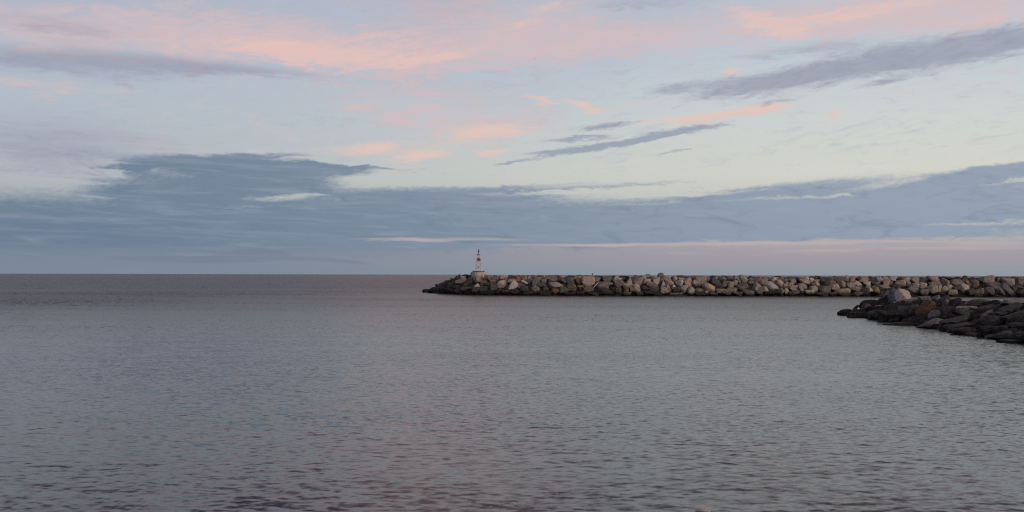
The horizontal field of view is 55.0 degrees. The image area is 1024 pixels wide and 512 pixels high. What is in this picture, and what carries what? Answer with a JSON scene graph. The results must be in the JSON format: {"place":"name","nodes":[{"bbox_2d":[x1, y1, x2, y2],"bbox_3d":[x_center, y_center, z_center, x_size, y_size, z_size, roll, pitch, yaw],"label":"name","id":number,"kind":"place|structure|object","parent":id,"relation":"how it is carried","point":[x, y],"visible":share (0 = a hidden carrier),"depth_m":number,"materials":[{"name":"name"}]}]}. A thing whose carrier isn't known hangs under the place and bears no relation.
{"place":"outdoors","nodes":[
{"label":"outdoors","id":0,"kind":"place"},
{"bbox_2d":[0,274,1023,511],"bbox_3d":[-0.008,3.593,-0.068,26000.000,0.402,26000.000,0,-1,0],"label":"sea","id":1,"kind":"structure","parent":0,"point":[259,393],"depth_m":27.86,"materials":[{"name":"grey liquid"}]},
{"bbox_2d":[695,506,712,511],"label":"stone","id":2,"kind":"object","parent":1,"relation":"in","point":[704,509],"visible":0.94,"depth_m":15.04,"materials":[{"name":"grey stone"}]},
{"bbox_2d":[995,339,1023,342],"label":"rock","id":3,"kind":"object","parent":1,"relation":"in","point":[1010,341],"visible":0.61,"depth_m":52.69,"materials":[{"name":"stone"}]},
{"bbox_2d":[0,0,1023,275],"label":"sky","id":4,"kind":"structure","parent":0,"point":[398,137],"materials":[{"name":"blue"}]},
{"bbox_2d":[447,279,1018,296],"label":"rocks","id":5,"kind":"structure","parent":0,"point":[959,295],"depth_m":170.50,"materials":[{"name":"stone"}]},
{"bbox_2d":[461,281,473,286],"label":"boulder","id":6,"kind":"object","parent":5,"relation":"on","point":[465,284],"visible":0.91,"depth_m":177.07,"materials":[{"name":"stone"}]},
{"bbox_2d":[470,271,486,276],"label":"concrete plinth","id":7,"kind":"structure","parent":5,"relation":"on","point":[477,273],"depth_m":178.75,"materials":[{"name":"white concrete"}]},
{"bbox_2d":[475,249,481,270],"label":"lattice beacon","id":8,"kind":"object","parent":7,"relation":"on","point":[479,260],"visible":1,"depth_m":179.83,"materials":[{"name":"white paint"}]},
{"bbox_2d":[480,290,494,294],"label":"boulder","id":9,"kind":"object","parent":5,"relation":"on","point":[487,292],"visible":0.99,"depth_m":172.15,"materials":[{"name":"stone"}]},
{"bbox_2d":[496,280,507,287],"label":"boulder","id":10,"kind":"object","parent":5,"relation":"on","point":[501,283],"visible":1,"depth_m":173.36,"materials":[{"name":"stone"}]},
{"bbox_2d":[508,281,517,288],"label":"boulder","id":11,"kind":"object","parent":5,"relation":"on","point":[513,284],"visible":0.94,"depth_m":171.99,"materials":[{"name":"stone"}]},
{"bbox_2d":[539,291,551,295],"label":"boulder","id":12,"kind":"object","parent":5,"relation":"on","point":[541,293],"visible":1,"depth_m":169.51,"materials":[{"name":"stone"}]},
{"bbox_2d":[548,282,562,287],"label":"boulder","id":13,"kind":"object","parent":5,"relation":"on","point":[553,284],"visible":0.98,"depth_m":171.74,"materials":[{"name":"stone"}]},
{"bbox_2d":[559,286,568,293],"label":"boulder","id":14,"kind":"object","parent":5,"relation":"on","point":[562,289],"visible":0.95,"depth_m":170.32,"materials":[{"name":"stone"}]},
{"bbox_2d":[566,276,573,284],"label":"boulder","id":15,"kind":"object","parent":5,"relation":"on","point":[569,280],"visible":0.83,"depth_m":172.47,"materials":[{"name":"stone"}]},
{"bbox_2d":[567,284,576,291],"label":"boulder","id":16,"kind":"object","parent":5,"relation":"on","point":[571,287],"visible":0.94,"depth_m":170.69,"materials":[{"name":"stone"}]},
{"bbox_2d":[581,276,594,287],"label":"boulder","id":17,"kind":"object","parent":5,"relation":"on","point":[588,281],"visible":0.91,"depth_m":171.74,"materials":[{"name":"stone"}]},
{"bbox_2d":[583,286,593,292],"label":"boulder","id":18,"kind":"object","parent":5,"relation":"on","point":[587,289],"visible":1,"depth_m":170.01,"materials":[{"name":"stone"}]},
{"bbox_2d":[593,281,608,288],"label":"boulder","id":19,"kind":"object","parent":5,"relation":"on","point":[601,284],"visible":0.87,"depth_m":170.58,"materials":[{"name":"stone"}]},
{"bbox_2d":[601,276,611,281],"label":"boulder","id":20,"kind":"object","parent":5,"relation":"on","point":[606,278],"visible":0.91,"depth_m":172.40,"materials":[{"name":"stone"}]},
{"bbox_2d":[613,280,624,287],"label":"boulder","id":21,"kind":"object","parent":5,"relation":"on","point":[618,283],"visible":0.94,"depth_m":171.10,"materials":[{"name":"stone"}]},
{"bbox_2d":[633,275,642,285],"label":"boulder","id":22,"kind":"object","parent":5,"relation":"on","point":[638,280],"visible":0.82,"depth_m":171.57,"materials":[{"name":"stone"}]},
{"bbox_2d":[648,286,658,291],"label":"boulder","id":23,"kind":"object","parent":5,"relation":"on","point":[653,288],"visible":0.97,"depth_m":169.44,"materials":[{"name":"stone"}]},
{"bbox_2d":[675,279,683,286],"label":"boulder","id":24,"kind":"object","parent":5,"relation":"on","point":[679,282],"visible":0.95,"depth_m":171.25,"materials":[{"name":"stone"}]},
{"bbox_2d":[684,277,691,285],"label":"boulder","id":25,"kind":"object","parent":5,"relation":"on","point":[687,281],"visible":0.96,"depth_m":171.34,"materials":[{"name":"stone"}]},
{"bbox_2d":[687,286,694,294],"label":"boulder","id":26,"kind":"object","parent":5,"relation":"on","point":[690,290],"visible":1,"depth_m":169.26,"materials":[{"name":"stone"}]},
{"bbox_2d":[695,276,706,286],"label":"boulder","id":27,"kind":"object","parent":5,"relation":"on","point":[700,280],"visible":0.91,"depth_m":171.30,"materials":[{"name":"stone"}]},
{"bbox_2d":[701,283,714,292],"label":"boulder","id":28,"kind":"object","parent":5,"relation":"on","point":[709,287],"visible":0.95,"depth_m":169.63,"materials":[{"name":"stone"}]},
{"bbox_2d":[709,276,723,287],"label":"boulder","id":29,"kind":"object","parent":5,"relation":"on","point":[714,281],"visible":0.75,"depth_m":170.82,"materials":[{"name":"stone"}]},
{"bbox_2d":[432,275,1023,296],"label":"rubble","id":30,"kind":"object","parent":5,"relation":"on","point":[611,287],"visible":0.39,"depth_m":171.37,"materials":[{"name":"stone"}]},
{"bbox_2d":[521,290,534,294],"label":"boulder","id":31,"kind":"object","parent":30,"relation":"on","point":[526,292],"visible":1,"depth_m":169.72,"materials":[{"name":"stone"}]},
{"bbox_2d":[818,276,829,282],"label":"boulder","id":32,"kind":"object","parent":30,"relation":"on","point":[823,279],"visible":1,"depth_m":171.76,"materials":[{"name":"stone"}]},
{"bbox_2d":[919,289,928,294],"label":"boulder","id":33,"kind":"object","parent":30,"relation":"on","point":[923,291],"visible":1,"depth_m":168.02,"materials":[{"name":"stone"}]},
{"bbox_2d":[735,284,747,289],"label":"boulder","id":34,"kind":"object","parent":5,"relation":"on","point":[740,286],"visible":0.94,"depth_m":170.15,"materials":[{"name":"stone"}]},
{"bbox_2d":[738,275,747,283],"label":"boulder","id":35,"kind":"object","parent":5,"relation":"on","point":[743,279],"visible":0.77,"depth_m":171.71,"materials":[{"name":"stone"}]},
{"bbox_2d":[752,282,760,291],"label":"boulder","id":36,"kind":"object","parent":5,"relation":"on","point":[756,286],"visible":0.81,"depth_m":170.16,"materials":[{"name":"stone"}]},
{"bbox_2d":[762,281,778,290],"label":"boulder","id":37,"kind":"object","parent":5,"relation":"on","point":[770,285],"visible":0.89,"depth_m":170.29,"materials":[{"name":"stone"}]},
{"bbox_2d":[763,291,778,295],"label":"boulder","id":38,"kind":"object","parent":5,"relation":"on","point":[768,293],"visible":1,"depth_m":168.48,"materials":[{"name":"stone"}]},
{"bbox_2d":[775,279,783,287],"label":"boulder","id":39,"kind":"object","parent":5,"relation":"on","point":[779,283],"visible":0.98,"depth_m":170.80,"materials":[{"name":"stone"}]},
{"bbox_2d":[814,291,827,295],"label":"boulder","id":40,"kind":"object","parent":5,"relation":"on","point":[823,293],"visible":0.95,"depth_m":168.17,"materials":[{"name":"stone"}]},
{"bbox_2d":[818,286,830,292],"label":"boulder","id":41,"kind":"object","parent":5,"relation":"on","point":[825,288],"visible":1,"depth_m":169.22,"materials":[{"name":"stone"}]},
{"bbox_2d":[828,283,839,290],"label":"boulder","id":42,"kind":"object","parent":5,"relation":"on","point":[833,286],"visible":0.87,"depth_m":169.73,"materials":[{"name":"stone"}]},
{"bbox_2d":[836,280,845,287],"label":"boulder","id":43,"kind":"object","parent":5,"relation":"on","point":[841,283],"visible":0.91,"depth_m":170.75,"materials":[{"name":"stone"}]},
{"bbox_2d":[834,288,850,295],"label":"boulder","id":44,"kind":"object","parent":5,"relation":"on","point":[843,292],"visible":0.95,"depth_m":168.41,"materials":[{"name":"stone"}]},
{"bbox_2d":[846,282,855,287],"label":"boulder","id":45,"kind":"object","parent":5,"relation":"on","point":[850,284],"visible":0.96,"depth_m":170.22,"materials":[{"name":"stone"}]},
{"bbox_2d":[850,286,860,291],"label":"boulder","id":46,"kind":"object","parent":5,"relation":"on","point":[856,289],"visible":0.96,"depth_m":169.36,"materials":[{"name":"stone"}]},
{"bbox_2d":[858,277,868,282],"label":"boulder","id":47,"kind":"object","parent":5,"relation":"on","point":[863,279],"visible":0.89,"depth_m":171.53,"materials":[{"name":"stone"}]},
{"bbox_2d":[861,287,869,295],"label":"boulder","id":48,"kind":"object","parent":5,"relation":"on","point":[865,290],"visible":0.99,"depth_m":168.58,"materials":[{"name":"stone"}]},
{"bbox_2d":[877,285,890,289],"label":"boulder","id":49,"kind":"object","parent":5,"relation":"on","point":[882,287],"visible":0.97,"depth_m":169.80,"materials":[{"name":"stone"}]},
{"bbox_2d":[894,280,905,286],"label":"boulder","id":50,"kind":"object","parent":5,"relation":"on","point":[902,283],"visible":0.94,"depth_m":170.61,"materials":[{"name":"stone"}]},
{"bbox_2d":[907,283,918,292],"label":"boulder","id":51,"kind":"object","parent":5,"relation":"on","point":[912,287],"visible":0.94,"depth_m":169.09,"materials":[{"name":"stone"}]},
{"bbox_2d":[910,276,918,282],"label":"boulder","id":52,"kind":"object","parent":5,"relation":"on","point":[913,279],"visible":1,"depth_m":171.34,"materials":[{"name":"stone"}]},
{"bbox_2d":[918,282,926,288],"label":"boulder","id":53,"kind":"object","parent":5,"relation":"on","point":[922,285],"visible":0.75,"depth_m":169.76,"materials":[{"name":"stone"}]},
{"bbox_2d":[927,285,937,293],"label":"boulder","id":54,"kind":"object","parent":5,"relation":"on","point":[932,289],"visible":0.94,"depth_m":168.44,"materials":[{"name":"stone"}]},
{"bbox_2d":[926,275,940,282],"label":"boulder","id":55,"kind":"object","parent":5,"relation":"on","point":[933,278],"visible":0.94,"depth_m":171.38,"materials":[{"name":"stone"}]},
{"bbox_2d":[941,278,949,285],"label":"boulder","id":56,"kind":"object","parent":5,"relation":"on","point":[945,282],"visible":0.92,"depth_m":170.62,"materials":[{"name":"stone"}]},
{"bbox_2d":[947,289,957,295],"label":"boulder","id":57,"kind":"object","parent":5,"relation":"on","point":[954,292],"visible":1,"depth_m":167.71,"materials":[{"name":"stone"}]},
{"bbox_2d":[949,279,962,285],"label":"boulder","id":58,"kind":"object","parent":5,"relation":"on","point":[955,282],"visible":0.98,"depth_m":170.36,"materials":[{"name":"stone"}]},
{"bbox_2d":[960,283,968,293],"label":"boulder","id":59,"kind":"object","parent":5,"relation":"on","point":[964,287],"visible":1,"depth_m":168.94,"materials":[{"name":"stone"}]},
{"bbox_2d":[965,289,974,295],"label":"boulder","id":60,"kind":"object","parent":5,"relation":"on","point":[970,292],"visible":1,"depth_m":167.61,"materials":[{"name":"stone"}]},
{"bbox_2d":[968,279,978,287],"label":"boulder","id":61,"kind":"object","parent":5,"relation":"on","point":[974,283],"visible":1,"depth_m":170.00,"materials":[{"name":"stone"}]},
{"bbox_2d":[973,288,983,296],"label":"boulder","id":62,"kind":"object","parent":5,"relation":"on","point":[979,292],"visible":0.93,"depth_m":167.59,"materials":[{"name":"stone"}]},
{"bbox_2d":[982,275,994,283],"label":"boulder","id":63,"kind":"object","parent":5,"relation":"on","point":[988,278],"visible":0.83,"depth_m":170.80,"materials":[{"name":"stone"}]},
{"bbox_2d":[983,287,994,295],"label":"boulder","id":64,"kind":"object","parent":5,"relation":"on","point":[989,291],"visible":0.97,"depth_m":167.64,"materials":[{"name":"stone"}]},
{"bbox_2d":[986,281,1006,295],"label":"boulder","id":65,"kind":"object","parent":5,"relation":"on","point":[996,286],"visible":0.76,"depth_m":168.55,"materials":[{"name":"stone"}]},
{"bbox_2d":[1001,278,1014,286],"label":"boulder","id":66,"kind":"object","parent":5,"relation":"on","point":[1009,282],"visible":0.88,"depth_m":169.81,"materials":[{"name":"stone"}]},
{"bbox_2d":[1000,283,1016,296],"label":"boulder","id":67,"kind":"object","parent":5,"relation":"on","point":[1007,289],"visible":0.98,"depth_m":167.72,"materials":[{"name":"stone"}]},
{"bbox_2d":[1014,277,1023,285],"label":"boulder","id":68,"kind":"object","parent":5,"relation":"on","point":[1019,280],"visible":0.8,"depth_m":170.00,"materials":[{"name":"stone"}]},
{"bbox_2d":[1016,289,1023,296],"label":"boulder","id":69,"kind":"object","parent":5,"relation":"on","point":[1019,292],"visible":0.94,"depth_m":167.09,"materials":[{"name":"stone"}]},
{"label":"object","id":70,"kind":"structure","parent":0,"visible":0},
{"bbox_2d":[846,312,867,316],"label":"rock","id":71,"kind":"object","parent":70,"relation":"on","point":[854,314],"visible":0.45,"depth_m":84.17,"materials":[{"name":"stone"}]},
{"bbox_2d":[860,300,876,305],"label":"rock","id":72,"kind":"object","parent":70,"relation":"on","point":[871,302],"visible":0.41,"depth_m":89.58,"materials":[{"name":"stone"}]},
{"bbox_2d":[873,297,892,305],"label":"rock","id":73,"kind":"object","parent":70,"relation":"on","point":[882,301],"visible":0.73,"depth_m":87.92,"materials":[{"name":"stone"}]},
{"bbox_2d":[887,289,910,301],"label":"rock","id":74,"kind":"object","parent":73,"relation":"on","point":[895,295],"visible":0.98,"depth_m":87.04,"materials":[{"name":"stone"}]},
{"bbox_2d":[877,310,900,321],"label":"rock","id":75,"kind":"object","parent":70,"relation":"on","point":[884,315],"visible":0.59,"depth_m":76.97,"materials":[{"name":"stone"}]},
{"bbox_2d":[882,322,913,325],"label":"rock","id":76,"kind":"object","parent":70,"relation":"on","point":[904,323],"visible":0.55,"depth_m":70.84,"materials":[{"name":"stone"}]},
{"bbox_2d":[893,305,907,311],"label":"rock","id":77,"kind":"object","parent":70,"relation":"on","point":[901,308],"visible":0.39,"depth_m":77.81,"materials":[{"name":"stone"}]},
{"bbox_2d":[915,300,936,314],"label":"rock","id":78,"kind":"object","parent":70,"relation":"on","point":[926,306],"visible":0.53,"depth_m":72.74,"materials":[{"name":"stone"}]},
{"bbox_2d":[850,298,1023,339],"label":"rubble","id":79,"kind":"object","parent":70,"relation":"on","point":[975,315],"visible":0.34,"depth_m":67.40,"materials":[{"name":"stone"}]},
{"bbox_2d":[837,309,850,314],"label":"rock","id":80,"kind":"object","parent":79,"relation":"on","point":[843,312],"visible":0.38,"depth_m":88.91,"materials":[{"name":"stone"}]},
{"bbox_2d":[867,310,878,319],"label":"rock","id":81,"kind":"object","parent":79,"relation":"on","point":[872,314],"visible":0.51,"depth_m":80.22,"materials":[{"name":"stone"}]},
{"bbox_2d":[865,305,884,311],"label":"rock","id":82,"kind":"object","parent":79,"relation":"on","point":[870,308],"visible":0.34,"depth_m":83.68,"materials":[{"name":"stone"}]},
{"bbox_2d":[885,301,902,307],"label":"rock","id":83,"kind":"object","parent":79,"relation":"on","point":[892,305],"visible":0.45,"depth_m":81.96,"materials":[{"name":"stone"}]},
{"bbox_2d":[898,313,915,321],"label":"rock","id":84,"kind":"object","parent":79,"relation":"on","point":[901,316],"visible":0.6,"depth_m":73.69,"materials":[{"name":"stone"}]},
{"bbox_2d":[907,304,918,310],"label":"rock","id":85,"kind":"object","parent":79,"relation":"on","point":[911,307],"visible":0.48,"depth_m":76.50,"materials":[{"name":"stone"}]},
{"bbox_2d":[917,296,929,300],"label":"rock","id":86,"kind":"object","parent":79,"relation":"on","point":[923,298],"visible":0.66,"depth_m":80.00,"materials":[{"name":"stone"}]},
{"bbox_2d":[916,318,943,328],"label":"rock","id":87,"kind":"object","parent":79,"relation":"on","point":[929,324],"visible":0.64,"depth_m":67.30,"materials":[{"name":"stone"}]},
{"bbox_2d":[928,310,940,319],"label":"rock","id":88,"kind":"object","parent":79,"relation":"on","point":[934,313],"visible":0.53,"depth_m":70.07,"materials":[{"name":"stone"}]},
{"bbox_2d":[934,306,955,313],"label":"rock","id":89,"kind":"object","parent":79,"relation":"on","point":[947,309],"visible":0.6,"depth_m":69.75,"materials":[{"name":"stone"}]},
{"bbox_2d":[940,323,952,330],"bbox_3d":[28.457,4.682,64.030,1.142,0.544,1.020,0,-1,0],"label":"rock","id":90,"kind":"object","parent":79,"relation":"on","point":[944,327],"visible":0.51,"depth_m":63.88,"materials":[{"name":"stone"}]},
{"bbox_2d":[939,314,970,324],"bbox_3d":[29.664,4.295,65.239,2.465,0.817,1.834,0,-1,0],"label":"rock","id":91,"kind":"object","parent":79,"relation":"on","point":[959,319],"visible":0.59,"depth_m":64.83,"materials":[{"name":"stone"}]},
{"bbox_2d":[947,320,977,331],"bbox_3d":[28.887,4.499,62.766,2.423,0.882,1.813,0,-1,0],"label":"rock","id":92,"kind":"object","parent":79,"relation":"on","point":[963,324],"visible":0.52,"depth_m":62.40,"materials":[{"name":"stone"}]},
{"bbox_2d":[949,327,976,334],"bbox_3d":[27.997,4.721,60.759,1.959,0.686,1.587,0,-1,0],"label":"rock","id":93,"kind":"object","parent":79,"relation":"on","point":[963,330],"visible":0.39,"depth_m":60.05,"materials":[{"name":"stone"}]},
{"bbox_2d":[966,332,981,336],"bbox_3d":[27.596,4.765,58.618,1.042,0.400,0.885,0,-1,-15],"label":"rock","id":94,"kind":"object","parent":79,"relation":"on","point":[974,334],"visible":0.62,"depth_m":58.38,"materials":[{"name":"stone"}]},
{"bbox_2d":[975,326,991,335],"bbox_3d":[28.356,4.455,58.261,1.308,0.614,1.153,0,-1,0],"label":"rock","id":95,"kind":"object","parent":79,"relation":"on","point":[984,330],"visible":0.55,"depth_m":58.08,"materials":[{"name":"stone"}]},
{"bbox_2d":[978,303,1003,309],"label":"rock","id":96,"kind":"object","parent":79,"relation":"on","point":[990,306],"visible":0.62,"depth_m":65.03,"materials":[{"name":"stone"}]},
{"bbox_2d":[984,316,998,321],"bbox_3d":[29.793,4.014,60.795,1.105,0.641,0.924,0,-1,27],"label":"rock","id":97,"kind":"object","parent":79,"relation":"on","point":[990,318],"visible":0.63,"depth_m":60.60,"materials":[{"name":"stone"}]},
{"bbox_2d":[991,330,1012,338],"bbox_3d":[27.928,4.482,55.470,1.416,0.572,1.271,0,-1,-15],"label":"rock","id":98,"kind":"object","parent":79,"relation":"on","point":[1006,334],"visible":0.57,"depth_m":55.16,"materials":[{"name":"stone"}]},
{"bbox_2d":[988,302,1022,315],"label":"rock","id":99,"kind":"object","parent":79,"relation":"on","point":[1012,306],"visible":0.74,"depth_m":62.48,"materials":[{"name":"stone"}]},
{"bbox_2d":[1001,310,1023,320],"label":"rock","id":100,"kind":"object","parent":79,"relation":"on","point":[1019,314],"visible":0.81,"depth_m":58.87,"materials":[{"name":"stone"}]},
{"bbox_2d":[1001,299,1023,304],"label":"rock","id":101,"kind":"object","parent":79,"relation":"on","point":[1006,301],"visible":0.7,"depth_m":63.94,"materials":[{"name":"stone"}]},
{"bbox_2d":[1007,322,1023,328],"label":"rock","id":102,"kind":"object","parent":79,"relation":"on","point":[1018,325],"visible":0.89,"depth_m":56.53,"materials":[{"name":"stone"}]},
{"bbox_2d":[1012,331,1023,339],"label":"rock","id":103,"kind":"object","parent":79,"relation":"on","point":[1018,335],"visible":0.71,"depth_m":53.63,"materials":[{"name":"stone"}]},
{"bbox_2d":[935,295,950,303],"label":"rock","id":104,"kind":"object","parent":70,"relation":"on","point":[943,298],"visible":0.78,"depth_m":75.41,"materials":[{"name":"stone"}]},
{"bbox_2d":[955,309,972,315],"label":"rock","id":105,"kind":"object","parent":70,"relation":"on","point":[960,312],"visible":0.37,"depth_m":65.95,"materials":[{"name":"stone"}]},
{"bbox_2d":[956,306,977,309],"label":"rock","id":106,"kind":"object","parent":70,"relation":"on","point":[964,307],"visible":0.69,"depth_m":68.05,"materials":[{"name":"stone"}]},
{"bbox_2d":[968,299,990,306],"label":"rock","id":107,"kind":"object","parent":70,"relation":"on","point":[976,302],"visible":0.74,"depth_m":68.27,"materials":[{"name":"stone"}]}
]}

